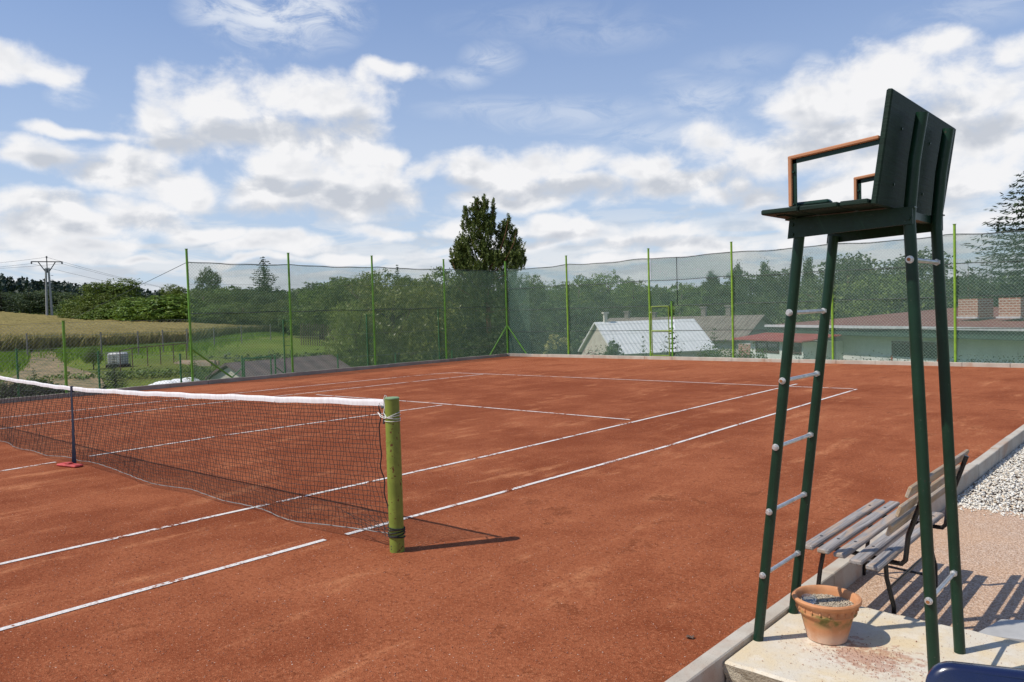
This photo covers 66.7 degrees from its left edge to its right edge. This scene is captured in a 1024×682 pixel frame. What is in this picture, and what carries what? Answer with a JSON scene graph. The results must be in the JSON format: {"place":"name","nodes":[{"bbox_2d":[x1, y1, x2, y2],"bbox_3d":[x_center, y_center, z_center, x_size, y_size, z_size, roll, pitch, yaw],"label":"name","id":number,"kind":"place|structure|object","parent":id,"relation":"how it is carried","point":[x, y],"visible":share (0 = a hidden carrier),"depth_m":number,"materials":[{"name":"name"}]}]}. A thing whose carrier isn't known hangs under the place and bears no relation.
{"place":"outdoors","nodes":[
{"label":"outdoors","id":0,"kind":"place"},
{"bbox_2d":[0,351,104,392],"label":"dirt path","id":1,"kind":"structure","parent":0,"point":[50,369],"depth_m":25.44,"materials":[{"name":"beige soil"}]},
{"bbox_2d":[0,311,278,346],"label":"wheat field","id":2,"kind":"structure","parent":0,"point":[18,320],"depth_m":55.24,"materials":[{"name":"beige plant"}]},
{"bbox_2d":[0,324,277,351],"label":"wheat","id":3,"kind":"object","parent":2,"relation":"on","point":[20,346],"visible":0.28,"depth_m":39.10,"materials":[{"name":"green plant"}]},
{"bbox_2d":[0,300,408,388],"bbox_3d":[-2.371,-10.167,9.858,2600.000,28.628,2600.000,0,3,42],"label":"ground","id":4,"kind":"structure","parent":0,"point":[265,343],"depth_m":34.03,"materials":[{"name":"green plant"}]},
{"bbox_2d":[2,287,53,314],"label":"spruce tree","id":5,"kind":"object","parent":4,"relation":"on","point":[23,299],"visible":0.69,"depth_m":92.58,"materials":[{"name":"green plant"}]},
{"bbox_2d":[4,289,79,311],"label":"broadleaf tree","id":6,"kind":"object","parent":4,"relation":"on","point":[37,292],"visible":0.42,"depth_m":94.08,"materials":[{"name":"green plant"}]},
{"bbox_2d":[30,256,62,314],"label":"power pole","id":7,"kind":"object","parent":4,"relation":"on","point":[47,270],"visible":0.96,"depth_m":85.75,"materials":[{"name":"concrete"}]},
{"bbox_2d":[55,303,111,318],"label":"bush","id":8,"kind":"object","parent":4,"relation":"on","point":[81,309],"visible":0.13,"depth_m":74.59,"materials":[{"name":"green plant"}]},
{"bbox_2d":[81,346,103,369],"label":"fruit tree","id":9,"kind":"object","parent":4,"relation":"on","point":[91,356],"visible":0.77,"depth_m":27.21,"materials":[{"name":"green plant"}]},
{"bbox_2d":[0,273,185,299],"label":"hill forest","id":10,"kind":"object","parent":4,"relation":"on","point":[7,284],"visible":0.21,"depth_m":509.96,"materials":[{"name":"green plant"}]},
{"bbox_2d":[0,319,189,398],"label":"chain link fence","id":11,"kind":"object","parent":4,"relation":"on","point":[64,353],"visible":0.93,"depth_m":18.05,"materials":[{"name":"green metal"}]},
{"bbox_2d":[73,299,130,319],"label":"bush","id":12,"kind":"object","parent":4,"relation":"on","point":[87,315],"visible":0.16,"depth_m":72.42,"materials":[{"name":"green plant"}]},
{"bbox_2d":[54,277,155,314],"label":"broadleaf tree","id":13,"kind":"object","parent":4,"relation":"on","point":[119,288],"visible":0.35,"depth_m":79.19,"materials":[{"name":"green plant"}]},
{"bbox_2d":[102,357,129,387],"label":"spruce tree","id":14,"kind":"object","parent":4,"relation":"on","point":[115,380],"visible":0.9,"depth_m":21.81,"materials":[{"name":"green plant"}]},
{"bbox_2d":[105,351,130,367],"bbox_3d":[-14.232,0.670,28.125,0.600,0.543,0.560,-1,2,10],"label":"water tank","id":15,"kind":"object","parent":4,"relation":"on","point":[123,358],"visible":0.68,"depth_m":27.90,"materials":[{"name":"white plastic"}]},
{"bbox_2d":[21,364,217,379],"bbox_3d":[-11.783,1.031,24.388,6.335,0.547,1.315,-3,2,-26],"label":"vegetable row","id":16,"kind":"object","parent":4,"relation":"on","point":[139,373],"visible":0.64,"depth_m":24.21,"materials":[{"name":"green plant"}]},
{"bbox_2d":[95,297,164,319],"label":"bush","id":17,"kind":"object","parent":4,"relation":"on","point":[125,302],"visible":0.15,"depth_m":72.41,"materials":[{"name":"green plant"}]},
{"bbox_2d":[0,331,288,373],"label":"tall grass","id":18,"kind":"structure","parent":4,"relation":"on","point":[112,348],"depth_m":36.35,"materials":[{"name":"green plant"}]},
{"bbox_2d":[26,324,270,354],"bbox_3d":[-16.562,-0.194,40.805,2.236,1.126,19.668,-1,2,11],"label":"field fence","id":19,"kind":"object","parent":4,"relation":"on","point":[163,343],"visible":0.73,"depth_m":36.47,"materials":[{"name":"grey wood"}]},
{"bbox_2d":[104,293,221,322],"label":"bush","id":20,"kind":"object","parent":4,"relation":"on","point":[167,302],"visible":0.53,"depth_m":69.19,"materials":[{"name":"green plant"}]},
{"bbox_2d":[157,283,196,299],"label":"broadleaf tree","id":21,"kind":"object","parent":4,"relation":"on","point":[177,290],"visible":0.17,"depth_m":76.50,"materials":[{"name":"green plant"}]},
{"bbox_2d":[153,297,213,321],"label":"bush","id":22,"kind":"object","parent":4,"relation":"on","point":[193,302],"visible":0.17,"depth_m":70.14,"materials":[{"name":"green plant"}]},
{"bbox_2d":[194,266,222,298],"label":"broadleaf tree","id":23,"kind":"object","parent":4,"relation":"on","point":[205,280],"visible":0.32,"depth_m":87.98,"materials":[{"name":"green plant"}]},
{"bbox_2d":[174,288,245,310],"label":"broadleaf tree","id":24,"kind":"object","parent":4,"relation":"on","point":[197,295],"visible":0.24,"depth_m":73.92,"materials":[{"name":"green plant"}]},
{"bbox_2d":[185,303,245,323],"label":"broadleaf tree","id":25,"kind":"object","parent":4,"relation":"on","point":[214,306],"visible":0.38,"depth_m":69.04,"materials":[{"name":"green plant"}]},
{"bbox_2d":[197,286,252,305],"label":"broadleaf tree","id":26,"kind":"object","parent":4,"relation":"on","point":[223,290],"visible":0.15,"depth_m":76.91,"materials":[{"name":"green plant"}]},
{"bbox_2d":[14,349,452,395],"bbox_3d":[-7.320,1.525,23.058,0.379,3.567,16.285,0,3,38],"label":"garden fence","id":27,"kind":"object","parent":4,"relation":"on","point":[16,351],"visible":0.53,"depth_m":21.00,"materials":[{"name":"green metal"}]},
{"bbox_2d":[204,301,268,325],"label":"broadleaf tree","id":28,"kind":"object","parent":4,"relation":"on","point":[243,316],"visible":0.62,"depth_m":68.71,"materials":[{"name":"green plant"}]},
{"bbox_2d":[228,288,264,323],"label":"broadleaf tree","id":29,"kind":"object","parent":4,"relation":"on","point":[246,295],"visible":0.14,"depth_m":76.93,"materials":[{"name":"green plant"}]},
{"bbox_2d":[0,353,507,402],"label":"kerb","id":30,"kind":"structure","parent":4,"relation":"on","point":[180,384],"depth_m":21.40,"materials":[{"name":"concrete"}]},
{"bbox_2d":[236,291,291,329],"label":"broadleaf tree","id":31,"kind":"object","parent":4,"relation":"on","point":[274,299],"visible":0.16,"depth_m":71.36,"materials":[{"name":"green plant"}]},
{"bbox_2d":[247,257,287,305],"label":"spruce tree","id":32,"kind":"object","parent":4,"relation":"on","point":[263,280],"visible":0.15,"depth_m":87.25,"materials":[{"name":"green plant"}]},
{"bbox_2d":[205,354,349,379],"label":"shed","id":33,"kind":"structure","parent":4,"relation":"on","point":[332,364],"depth_m":25.63,"materials":[{"name":"beige paint"}]},
{"bbox_2d":[255,298,307,334],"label":"broadleaf tree","id":34,"kind":"object","parent":4,"relation":"on","point":[272,307],"visible":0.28,"depth_m":66.14,"materials":[{"name":"green plant"}]},
{"bbox_2d":[267,286,319,334],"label":"broadleaf tree","id":35,"kind":"object","parent":4,"relation":"on","point":[294,295],"visible":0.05,"depth_m":67.88,"materials":[{"name":"green plant"}]},
{"bbox_2d":[282,289,343,339],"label":"broadleaf tree","id":36,"kind":"object","parent":4,"relation":"on","point":[301,300],"visible":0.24,"depth_m":57.72,"materials":[{"name":"green plant"}]},
{"bbox_2d":[278,276,353,338],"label":"broadleaf tree","id":37,"kind":"object","parent":4,"relation":"on","point":[311,288],"visible":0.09,"depth_m":59.23,"materials":[{"name":"green plant"}]},
{"bbox_2d":[300,323,346,345],"bbox_3d":[-10.346,-0.014,46.697,4.705,2.253,0.141,-3,3,-33],"label":"picket fence","id":38,"kind":"object","parent":4,"relation":"on","point":[314,334],"visible":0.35,"depth_m":45.82,"materials":[{"name":"brown wood"}]},
{"bbox_2d":[185,249,508,380],"bbox_3d":[-4.259,-0.718,24.579,0.133,3.932,12.214,0,3,42],"label":"court fence","id":39,"kind":"object","parent":4,"relation":"on","point":[290,311],"visible":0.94,"depth_m":23.39,"materials":[{"name":"green metal"}]},
{"bbox_2d":[293,274,402,328],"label":"broadleaf tree","id":40,"kind":"object","parent":4,"relation":"on","point":[333,299],"visible":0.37,"depth_m":55.48,"materials":[{"name":"green plant"}]},
{"bbox_2d":[208,341,489,361],"bbox_3d":[-8.404,0.760,35.734,15.638,1.366,4.538,-2,2,-15],"label":"vegetable patch","id":41,"kind":"object","parent":4,"relation":"on","point":[277,356],"visible":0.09,"depth_m":34.80,"materials":[{"name":"green plant"}]},
{"bbox_2d":[190,282,526,325],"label":"distant wood","id":42,"kind":"object","parent":4,"relation":"on","point":[232,286],"depth_m":96.99,"materials":[{"name":"green plant"}]},
{"bbox_2d":[320,297,397,366],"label":"walnut tree","id":43,"kind":"object","parent":4,"relation":"on","point":[341,350],"visible":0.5,"depth_m":28.81,"materials":[{"name":"green plant"}]},
{"bbox_2d":[337,268,423,342],"bbox_3d":[-9.704,-2.368,59.263,7.864,6.399,8.451,-3,2,-21],"label":"broadleaf tree","id":44,"kind":"object","parent":4,"relation":"on","point":[387,275],"visible":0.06,"depth_m":58.30,"materials":[{"name":"green plant"}]},
{"bbox_2d":[320,270,470,364],"bbox_3d":[-5.056,0.129,31.343,6.752,6.093,5.334,-1,2,25],"label":"walnut tree","id":45,"kind":"object","parent":4,"relation":"on","point":[398,297],"visible":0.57,"depth_m":30.71,"materials":[{"name":"green plant"}]},
{"bbox_2d":[400,265,466,334],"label":"broadleaf tree","id":46,"kind":"object","parent":4,"relation":"on","point":[450,280],"visible":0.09,"depth_m":51.11,"materials":[{"name":"green plant"}]},
{"bbox_2d":[390,304,477,361],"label":"broadleaf tree","id":47,"kind":"object","parent":4,"relation":"on","point":[465,354],"visible":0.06,"depth_m":37.31,"materials":[{"name":"green plant"}]},
{"bbox_2d":[433,302,499,356],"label":"broadleaf tree","id":48,"kind":"object","parent":4,"relation":"on","point":[472,329],"visible":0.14,"depth_m":38.81,"materials":[{"name":"green plant"}]},
{"bbox_2d":[448,193,530,347],"bbox_3d":[-1.256,-3.428,37.880,4.514,7.545,4.083,0,3,42],"label":"pine tree","id":49,"kind":"object","parent":4,"relation":"on","point":[512,255],"visible":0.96,"depth_m":37.57,"materials":[{"name":"green leaves"},{"name":"brown bark"}]},
{"bbox_2d":[464,321,525,355],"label":"broadleaf tree","id":50,"kind":"object","parent":4,"relation":"on","point":[483,335],"visible":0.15,"depth_m":37.44,"materials":[{"name":"green plant"}]},
{"bbox_2d":[490,297,556,353],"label":"broadleaf tree","id":51,"kind":"object","parent":4,"relation":"on","point":[527,310],"visible":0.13,"depth_m":41.30,"materials":[{"name":"green plant"}]},
{"bbox_2d":[499,316,555,353],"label":"broadleaf tree","id":52,"kind":"object","parent":4,"relation":"on","point":[528,339],"visible":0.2,"depth_m":37.20,"materials":[{"name":"green plant"}]},
{"bbox_2d":[511,272,553,335],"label":"broadleaf tree","id":53,"kind":"object","parent":4,"relation":"on","point":[529,298],"visible":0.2,"depth_m":61.04,"materials":[{"name":"green plant"}]},
{"bbox_2d":[523,279,591,327],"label":"broadleaf tree","id":54,"kind":"object","parent":4,"relation":"on","point":[571,296],"visible":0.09,"depth_m":65.32,"materials":[{"name":"green plant"}]},
{"bbox_2d":[543,334,572,353],"bbox_3d":[1.836,0.522,30.193,1.261,1.627,1.208,0,3,42],"label":"flowering shrub","id":55,"kind":"object","parent":4,"relation":"on","point":[550,344],"visible":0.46,"depth_m":30.01,"materials":[{"name":"green plant"}]},
{"bbox_2d":[538,297,593,354],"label":"broadleaf tree","id":56,"kind":"object","parent":4,"relation":"on","point":[576,331],"visible":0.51,"depth_m":59.02,"materials":[{"name":"green plant"}]},
{"bbox_2d":[543,274,610,324],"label":"broadleaf tree","id":57,"kind":"object","parent":4,"relation":"on","point":[593,295],"visible":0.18,"depth_m":70.53,"materials":[{"name":"green plant"}]},
{"bbox_2d":[561,299,624,354],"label":"broadleaf tree","id":58,"kind":"object","parent":4,"relation":"on","point":[598,311],"visible":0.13,"depth_m":61.20,"materials":[{"name":"green plant"}]},
{"bbox_2d":[577,270,654,321],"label":"broadleaf tree","id":59,"kind":"object","parent":4,"relation":"on","point":[602,280],"visible":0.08,"depth_m":72.53,"materials":[{"name":"green plant"}]},
{"bbox_2d":[599,304,648,321],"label":"broadleaf tree","id":60,"kind":"object","parent":4,"relation":"on","point":[640,310],"visible":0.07,"depth_m":62.34,"materials":[{"name":"green plant"}]},
{"bbox_2d":[603,279,670,316],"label":"broadleaf tree","id":61,"kind":"object","parent":4,"relation":"on","point":[642,291],"visible":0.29,"depth_m":67.63,"materials":[{"name":"green plant"}]},
{"bbox_2d":[578,312,716,356],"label":"cottage","id":62,"kind":"structure","parent":4,"relation":"on","point":[590,337],"depth_m":34.78,"materials":[{"name":"beige paint"}]},
{"bbox_2d":[644,287,684,316],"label":"broadleaf tree","id":63,"kind":"object","parent":4,"relation":"on","point":[661,297],"visible":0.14,"depth_m":77.17,"materials":[{"name":"green plant"}]},
{"bbox_2d":[582,305,773,356],"bbox_3d":[9.702,0.370,44.058,9.203,4.648,7.018,0,3,35],"label":"farmhouse","id":64,"kind":"object","parent":4,"relation":"on","point":[756,319],"visible":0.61,"depth_m":41.35,"materials":[{"name":"beige paint"}]},
{"bbox_2d":[654,281,711,316],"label":"broadleaf tree","id":65,"kind":"object","parent":4,"relation":"on","point":[698,299],"visible":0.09,"depth_m":81.06,"materials":[{"name":"green plant"}]},
{"bbox_2d":[653,301,714,316],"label":"broadleaf tree","id":66,"kind":"object","parent":4,"relation":"on","point":[689,313],"visible":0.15,"depth_m":63.65,"materials":[{"name":"green plant"}]},
{"bbox_2d":[678,280,721,305],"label":"broadleaf tree","id":67,"kind":"object","parent":4,"relation":"on","point":[703,286],"visible":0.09,"depth_m":83.11,"materials":[{"name":"green plant"}]},
{"bbox_2d":[693,297,740,315],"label":"broadleaf tree","id":68,"kind":"object","parent":4,"relation":"on","point":[718,310],"visible":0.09,"depth_m":64.94,"materials":[{"name":"green plant"}]},
{"bbox_2d":[694,339,767,358],"bbox_3d":[6.845,0.242,23.930,2.438,0.788,1.317,0,3,42],"label":"flower bed","id":69,"kind":"object","parent":4,"relation":"on","point":[728,354],"visible":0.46,"depth_m":23.61,"materials":[{"name":"green plant"}]},
{"bbox_2d":[708,281,757,315],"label":"broadleaf tree","id":70,"kind":"object","parent":4,"relation":"on","point":[740,294],"visible":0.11,"depth_m":80.30,"materials":[{"name":"green plant"}]},
{"bbox_2d":[721,298,782,319],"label":"broadleaf tree","id":71,"kind":"object","parent":4,"relation":"on","point":[746,308],"visible":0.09,"depth_m":62.84,"materials":[{"name":"green plant"}]},
{"bbox_2d":[722,268,783,305],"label":"broadleaf tree","id":72,"kind":"object","parent":4,"relation":"on","point":[748,282],"visible":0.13,"depth_m":85.07,"materials":[{"name":"green plant"}]},
{"bbox_2d":[491,275,1023,329],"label":"village wood","id":73,"kind":"object","parent":4,"relation":"on","point":[657,287],"depth_m":90.13,"materials":[{"name":"green plant"}]},
{"bbox_2d":[506,224,1023,362],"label":"end fence","id":74,"kind":"object","parent":4,"relation":"on","point":[711,265],"visible":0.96,"depth_m":23.14,"materials":[{"name":"green metal"}]},
{"bbox_2d":[650,301,673,356],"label":"fence gate","id":75,"kind":"structure","parent":74,"relation":"attached to","point":[669,330],"depth_m":24.48,"materials":[{"name":"green metal"}]},
{"bbox_2d":[507,353,1023,367],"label":"kerb","id":76,"kind":"structure","parent":4,"relation":"on","point":[975,364],"depth_m":22.29,"materials":[{"name":"concrete"}]},
{"bbox_2d":[750,267,802,318],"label":"broadleaf tree","id":77,"kind":"object","parent":4,"relation":"on","point":[776,284],"visible":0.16,"depth_m":83.28,"materials":[{"name":"green plant"}]},
{"bbox_2d":[751,293,808,323],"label":"broadleaf tree","id":78,"kind":"object","parent":4,"relation":"on","point":[769,306],"visible":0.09,"depth_m":56.31,"materials":[{"name":"green plant"}]},
{"bbox_2d":[801,257,818,281],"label":"poplar tree","id":79,"kind":"object","parent":4,"relation":"on","point":[807,267],"visible":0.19,"depth_m":109.72,"materials":[{"name":"green plant"}]},
{"bbox_2d":[665,425,1023,681],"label":"kerb","id":80,"kind":"structure","parent":4,"relation":"on","point":[707,666],"depth_m":4.67,"materials":[{"name":"concrete"}]},
{"bbox_2d":[770,253,919,323],"bbox_3d":[19.005,-1.336,44.225,10.008,7.402,6.049,-2,2,-15],"label":"birch tree","id":81,"kind":"object","parent":4,"relation":"on","point":[846,273],"visible":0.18,"depth_m":43.48,"materials":[{"name":"green plant"}]},
{"bbox_2d":[796,271,928,321],"bbox_3d":[18.045,-0.554,40.172,7.512,6.119,6.990,-3,3,-31],"label":"broadleaf tree","id":82,"kind":"object","parent":4,"relation":"on","point":[861,312],"visible":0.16,"depth_m":38.87,"materials":[{"name":"green plant"}]},
{"bbox_2d":[815,251,928,319],"bbox_3d":[21.151,-1.498,45.144,6.049,7.514,10.008,-2,2,-11],"label":"birch tree","id":83,"kind":"object","parent":4,"relation":"on","point":[866,255],"visible":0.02,"depth_m":44.88,"materials":[{"name":"green plant"}]},
{"bbox_2d":[731,297,1023,362],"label":"bungalow","id":84,"kind":"object","parent":4,"relation":"on","point":[771,336],"visible":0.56,"depth_m":28.10,"materials":[{"name":"green paint"}]},
{"bbox_2d":[755,341,778,353],"bbox_3d":[10.737,0.252,32.747,0.050,0.486,1.600,-2,2,-17],"label":"window frame","id":85,"kind":"structure","parent":84,"relation":"in","point":[774,345],"depth_m":32.62,"materials":[{"name":"white glass"}]},
{"bbox_2d":[891,341,937,358],"bbox_3d":[14.346,0.404,27.653,0.050,0.757,2.200,-2,2,-17],"label":"window frame","id":86,"kind":"structure","parent":84,"relation":"in","point":[906,348],"depth_m":27.97,"materials":[{"name":"white glass"}]},
{"bbox_2d":[834,269,963,316],"bbox_3d":[19.828,-0.587,39.406,6.990,6.123,7.512,-1,2,12],"label":"broadleaf tree","id":87,"kind":"object","parent":4,"relation":"on","point":[922,304],"visible":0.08,"depth_m":38.58,"materials":[{"name":"green plant"}]},
{"bbox_2d":[794,349,1023,362],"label":"wall weeds","id":88,"kind":"object","parent":4,"relation":"on","point":[937,358],"depth_m":19.90,"materials":[{"name":"green plant"}]},
{"bbox_2d":[845,246,993,316],"bbox_3d":[22.171,-1.408,42.385,10.008,7.501,6.049,-2,2,-7],"label":"birch tree","id":89,"kind":"object","parent":4,"relation":"on","point":[925,270],"visible":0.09,"depth_m":41.59,"materials":[{"name":"green plant"}]},
{"bbox_2d":[891,277,974,310],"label":"broadleaf tree","id":90,"kind":"object","parent":4,"relation":"on","point":[933,302],"visible":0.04,"depth_m":38.21,"materials":[{"name":"green plant"}]},
{"bbox_2d":[952,259,991,306],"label":"spruce tree","id":91,"kind":"object","parent":4,"relation":"on","point":[968,285],"visible":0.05,"depth_m":33.52,"materials":[{"name":"green plant"}]},
{"bbox_2d":[929,171,1023,307],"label":"spruce tree","id":92,"kind":"object","parent":4,"relation":"on","point":[1017,266],"visible":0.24,"depth_m":34.87,"materials":[{"name":"green plant"}]},
{"bbox_2d":[0,356,1023,681],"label":"clay court","id":93,"kind":"object","parent":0,"point":[684,438],"visible":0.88,"depth_m":6.38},
{"bbox_2d":[378,395,404,552],"bbox_3d":[-0.862,1.079,5.492,0.199,1.407,0.115,-1,2,16],"label":"net post","id":94,"kind":"object","parent":93,"relation":"on","point":[391,415],"visible":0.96,"depth_m":5.43,"materials":[{"name":"green metal"}]},
{"bbox_2d":[0,376,405,537],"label":"tennis net","id":95,"kind":"object","parent":94,"relation":"attached to","point":[323,400],"visible":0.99,"depth_m":7.18,"materials":[{"name":"black fabric"}]},
{"bbox_2d":[0,458,830,681],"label":"clay grains","id":96,"kind":"object","parent":93,"relation":"on","point":[385,573],"visible":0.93,"depth_m":5.06},
{"bbox_2d":[0,0,1023,294],"label":"sky","id":97,"kind":"structure","parent":0,"point":[135,135],"materials":[{"name":"blue"}]},
{"bbox_2d":[847,506,1023,631],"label":"grit path","id":98,"kind":"structure","parent":0,"point":[992,557],"depth_m":5.03,"materials":[{"name":"beige gravel"}]},
{"bbox_2d":[723,606,1023,681],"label":"concrete platform","id":99,"kind":"structure","parent":98,"relation":"on","point":[896,633],"depth_m":3.67,"materials":[{"name":"beige concrete"}]},
{"bbox_2d":[792,585,861,644],"bbox_3d":[1.557,1.364,3.851,0.324,0.211,0.324,0,3,42],"label":"flower pot","id":100,"kind":"object","parent":99,"relation":"on","point":[830,614],"visible":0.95,"depth_m":3.77,"materials":[{"name":"ceramic"}]},
{"bbox_2d":[753,88,965,671],"bbox_3d":[1.670,0.216,3.759,0.842,2.516,1.045,0,3,42],"label":"umpire chair","id":101,"kind":"object","parent":99,"relation":"on","point":[909,177],"visible":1,"depth_m":3.60,"materials":[{"name":"green paint"}]},
{"bbox_2d":[754,609,986,681],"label":"spilt clay","id":102,"kind":"structure","parent":99,"relation":"on","point":[870,653],"depth_m":3.64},
{"bbox_2d":[805,449,968,613],"bbox_3d":[2.216,1.130,4.552,0.625,0.851,1.385,0,3,42],"label":"park bench","id":103,"kind":"object","parent":98,"relation":"on","point":[901,519],"visible":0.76,"depth_m":4.39,"materials":[{"name":"grey wood"}]},
{"bbox_2d":[925,661,1023,681],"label":"plastic chair","id":104,"kind":"object","parent":98,"relation":"on","point":[950,671],"visible":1,"depth_m":1.33,"materials":[{"name":"blue plastic"}]},
{"bbox_2d":[957,443,1023,512],"bbox_3d":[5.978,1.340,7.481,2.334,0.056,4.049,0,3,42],"label":"white gravel","id":105,"kind":"structure","parent":0,"point":[984,481],"depth_m":7.32,"materials":[{"name":"white gravel"}]},
{"bbox_2d":[979,619,1023,641],"bbox_3d":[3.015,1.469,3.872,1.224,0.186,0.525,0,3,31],"label":"table","id":106,"kind":"object","parent":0,"point":[1008,629],"visible":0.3,"depth_m":3.98,"materials":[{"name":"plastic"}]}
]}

